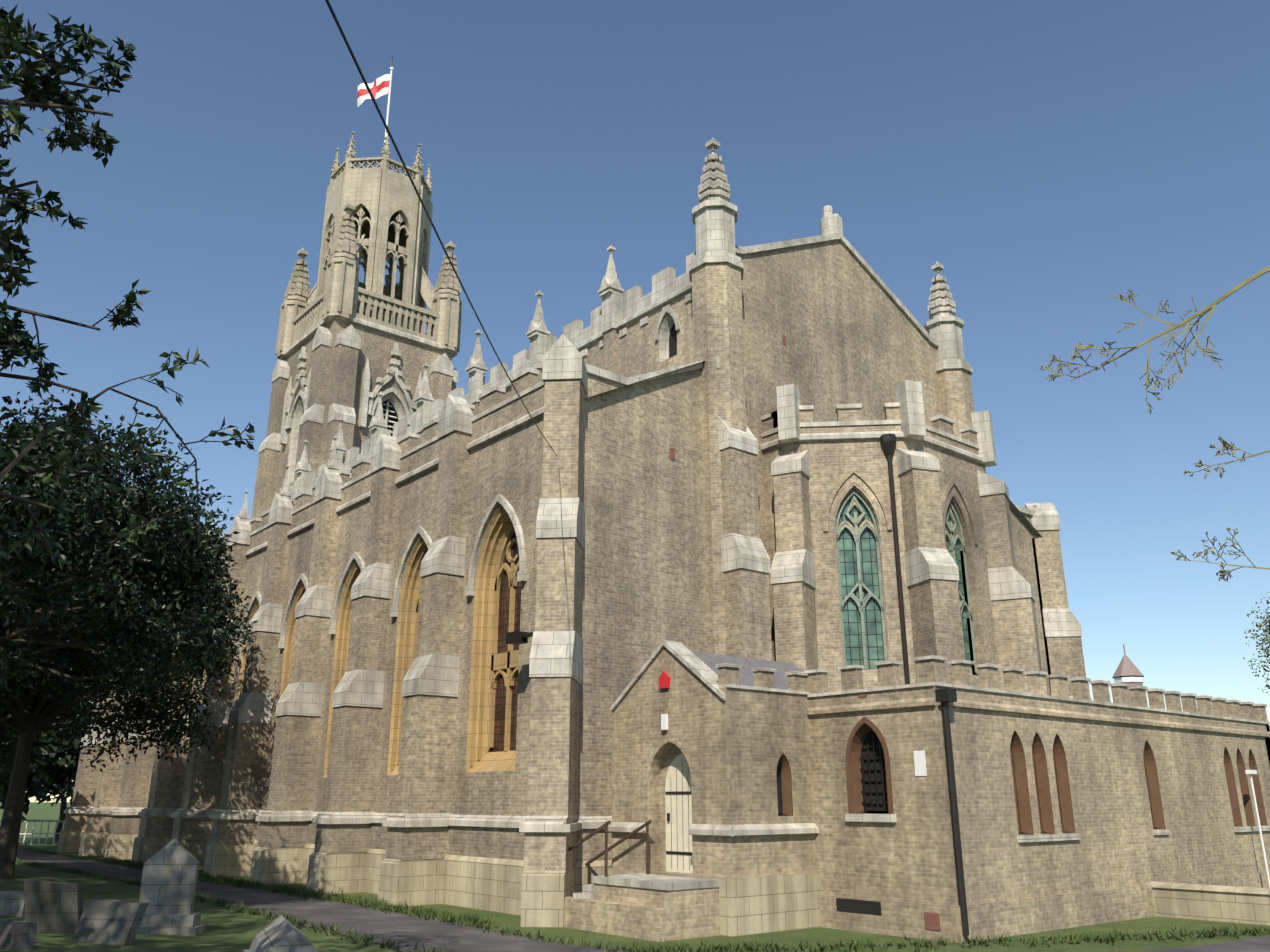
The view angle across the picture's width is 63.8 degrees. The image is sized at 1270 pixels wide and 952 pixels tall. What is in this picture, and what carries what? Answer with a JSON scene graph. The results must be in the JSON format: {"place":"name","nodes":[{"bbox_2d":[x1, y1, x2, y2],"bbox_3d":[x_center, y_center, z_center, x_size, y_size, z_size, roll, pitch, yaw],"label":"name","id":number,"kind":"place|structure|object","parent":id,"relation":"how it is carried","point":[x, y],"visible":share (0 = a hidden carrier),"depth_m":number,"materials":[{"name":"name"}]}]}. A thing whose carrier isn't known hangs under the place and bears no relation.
{"place":"outdoors","nodes":[
{"label":"outdoors","id":0,"kind":"place"},
{"bbox_2d":[0,4,254,591],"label":"tree","id":1,"kind":"object","parent":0,"point":[16,116],"depth_m":6.40,"materials":[{"name":"green plant"}]},
{"bbox_2d":[0,158,35,418],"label":"tree leaves","id":2,"kind":"object","parent":1,"relation":"attached to","point":[5,209],"visible":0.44,"depth_m":20.73,"materials":[{"name":"green plant"}]},
{"bbox_2d":[0,802,1269,951],"bbox_3d":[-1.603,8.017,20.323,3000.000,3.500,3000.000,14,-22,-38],"label":"terrain","id":3,"kind":"structure","parent":0,"point":[228,930],"depth_m":17.62,"materials":[{"name":"green plant"}]},
{"bbox_2d":[20,821,64,843],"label":"railing","id":4,"kind":"object","parent":3,"relation":"on","point":[40,833],"visible":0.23,"depth_m":54.26,"materials":[{"name":"grey metal"}]},
{"bbox_2d":[0,701,92,840],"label":"distant trees","id":5,"kind":"object","parent":3,"relation":"on","point":[47,774],"depth_m":48.76,"materials":[{"name":"green plant"}]},
{"bbox_2d":[0,389,257,878],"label":"evergreen tree","id":6,"kind":"object","parent":3,"relation":"on","point":[200,584],"depth_m":19.95,"materials":[{"name":"green plant"}]},
{"bbox_2d":[0,839,317,951],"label":"gravestones","id":7,"kind":"object","parent":3,"relation":"on","point":[169,880],"depth_m":15.40,"materials":[{"name":"grey stone"}]},
{"bbox_2d":[16,847,1269,951],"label":"grass tufts","id":8,"kind":"object","parent":3,"relation":"on","point":[461,919],"visible":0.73,"depth_m":17.91,"materials":[{"name":"green plant"}]},
{"bbox_2d":[564,647,1269,942],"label":"church annex","id":9,"kind":"object","parent":3,"relation":"on","point":[1108,867],"visible":0.77,"depth_m":19.39,"materials":[{"name":"beige brick"}]},
{"bbox_2d":[568,820,651,883],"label":"step rails","id":10,"kind":"object","parent":9,"relation":"on","point":[605,826],"visible":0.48,"depth_m":19.47,"materials":[{"name":"black metal"}]},
{"bbox_2d":[659,671,670,688],"bbox_3d":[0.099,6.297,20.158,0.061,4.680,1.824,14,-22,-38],"label":"alarm box","id":11,"kind":"object","parent":9,"relation":"attached to","point":[664,679],"visible":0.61,"depth_m":20.22,"materials":[{"name":"red"}]},
{"bbox_2d":[665,753,692,872],"bbox_3d":[0.939,6.479,19.692,0.050,2.190,1.000,14,-22,-38],"label":"porch door","id":12,"kind":"structure","parent":9,"relation":"attached to","point":[681,837],"depth_m":19.74,"materials":[{"name":"paint"}]},
{"bbox_2d":[691,651,807,689],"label":"porch slates","id":13,"kind":"object","parent":9,"relation":"on","point":[746,674],"visible":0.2,"depth_m":21.33,"materials":[{"name":"grey stone"}]},
{"bbox_2d":[669,323,887,914],"bbox_3d":[1.577,1.506,23.230,3.018,15.070,8.231,9,-19,-25],"label":"dark interior","id":14,"kind":"object","parent":9,"relation":"attached to","point":[859,906],"visible":0.62,"depth_m":19.13,"materials":[{"name":"black"}]},
{"bbox_2d":[661,714,926,775],"bbox_3d":[2.834,4.989,19.045,4.973,1.200,0.128,-7,-19,20],"label":"warning sign","id":15,"kind":"object","parent":9,"relation":"attached to","point":[920,763],"visible":1,"depth_m":18.14,"materials":[{"name":"white paint"}]},
{"bbox_2d":[665,433,968,935],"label":"rain pipes","id":16,"kind":"object","parent":9,"relation":"attached to","point":[945,696],"visible":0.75,"depth_m":18.90,"materials":[{"name":"metal"}]},
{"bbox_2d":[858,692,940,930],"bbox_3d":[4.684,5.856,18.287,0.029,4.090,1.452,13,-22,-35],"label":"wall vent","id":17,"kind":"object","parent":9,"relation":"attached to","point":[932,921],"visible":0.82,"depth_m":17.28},
{"bbox_2d":[778,717,1266,834],"bbox_3d":[9.347,6.811,22.901,15.100,2.118,3.150,14,-22,-38],"label":"window surround","id":18,"kind":"object","parent":9,"relation":"in","point":[857,736],"visible":0.69,"depth_m":19.93,"materials":[{"name":"brown stone"}]},
{"bbox_2d":[1112,644,1143,704],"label":"cupola","id":19,"kind":"object","parent":3,"relation":"on","point":[1126,667],"visible":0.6,"depth_m":117.90,"materials":[{"name":"pink paint"}]},
{"bbox_2d":[1114,676,1143,682],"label":"cupola band","id":20,"kind":"object","parent":19,"relation":"attached to","point":[1128,679],"visible":0.81,"depth_m":117.32,"materials":[{"name":"white paint"}]},
{"bbox_2d":[1150,881,1269,925],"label":"boundary wall","id":21,"kind":"structure","parent":3,"relation":"on","point":[1237,904],"depth_m":20.46,"materials":[{"name":"stone"}]},
{"bbox_2d":[1243,592,1269,692],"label":"tree","id":22,"kind":"object","parent":3,"relation":"on","point":[1265,621],"depth_m":48.59,"materials":[{"name":"green plant"}]},
{"bbox_2d":[1245,770,1269,887],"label":"lamp post","id":23,"kind":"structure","parent":3,"relation":"on","point":[1250,772],"depth_m":24.92,"materials":[{"name":"grey metal"}]},
{"bbox_2d":[0,0,1269,801],"label":"sky","id":24,"kind":"structure","parent":0,"point":[1056,158],"materials":[{"name":"blue"}]},
{"bbox_2d":[16,848,1269,951],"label":"asphalt path","id":25,"kind":"structure","parent":0,"point":[404,928],"depth_m":18.77,"materials":[{"name":"grey asphalt"}]},
{"bbox_2d":[64,138,1269,898],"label":"church","id":26,"kind":"structure","parent":0,"point":[632,584],"depth_m":26.63,"materials":[{"name":"beige stone"}]},
{"bbox_2d":[275,130,461,359],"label":"stone lantern","id":27,"kind":"object","parent":26,"relation":"attached to","point":[382,192],"visible":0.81,"depth_m":59.95,"materials":[{"name":"beige stone"}]},
{"bbox_2d":[384,67,393,141],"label":"flagpole","id":28,"kind":"object","parent":27,"relation":"on","point":[390,83],"visible":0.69,"depth_m":65.38,"materials":[{"name":"white metal"}]},
{"bbox_2d":[357,79,388,98],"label":"flag cross","id":29,"kind":"object","parent":28,"relation":"attached to","point":[374,89],"visible":0.94,"depth_m":66.14,"materials":[{"name":"red fabric"}]},
{"bbox_2d":[357,74,389,106],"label":"white flag","id":30,"kind":"object","parent":28,"relation":"attached to","point":[381,92],"visible":0.94,"depth_m":66.07,"materials":[{"name":"white fabric"}]},
{"bbox_2d":[374,400,396,435],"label":"belfry louvers","id":31,"kind":"object","parent":26,"relation":"attached to","point":[390,418],"visible":0.08,"depth_m":56.47,"materials":[{"name":"black wood"}]},
{"bbox_2d":[57,829,821,936],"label":"stone plinth","id":32,"kind":"structure","parent":26,"relation":"attached to","point":[763,904],"depth_m":22.57,"materials":[{"name":"beige stone"}]},
{"bbox_2d":[325,0,557,456],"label":"overhead cable","id":33,"kind":"object","parent":26,"relation":"attached to","point":[372,96],"visible":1,"depth_m":7.64,"materials":[{"name":"metal"}]},
{"bbox_2d":[506,631,532,644],"bbox_3d":[-2.416,3.438,21.813,0.300,0.230,0.800,14,-22,-38],"label":"floodlight","id":34,"kind":"object","parent":26,"relation":"attached to","point":[517,637],"visible":0.89,"depth_m":21.81,"materials":[{"name":"metal"}]},
{"bbox_2d":[669,447,674,459],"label":"air bricks","id":35,"kind":"object","parent":26,"relation":"in","point":[671,453],"visible":1,"depth_m":25.23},
{"bbox_2d":[355,207,1041,536],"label":"church roofs","id":36,"kind":"structure","parent":26,"relation":"attached to","point":[1021,516],"depth_m":35.62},
{"bbox_2d":[782,335,786,345],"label":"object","id":37,"kind":"structure","parent":26,"relation":"in","point":[784,340],"depth_m":29.25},
{"bbox_2d":[838,495,973,674],"bbox_3d":[7.873,3.010,27.196,5.968,4.600,1.400,14,-22,-38],"label":"window glass","id":38,"kind":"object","parent":26,"relation":"in","point":[851,613],"depth_m":25.80,"materials":[{"name":"teal glass"}]},
{"bbox_2d":[836,490,977,674],"bbox_3d":[7.907,2.998,27.157,6.137,4.600,1.534,14,-22,-38],"label":"window tracery","id":39,"kind":"object","parent":26,"relation":"in","point":[860,602],"visible":0.48,"depth_m":26.11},
{"bbox_2d":[1040,266,1269,581],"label":"bare branches","id":40,"kind":"object","parent":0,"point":[1203,312],"visible":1,"depth_m":6.66,"materials":[{"name":"plant"}]}
]}

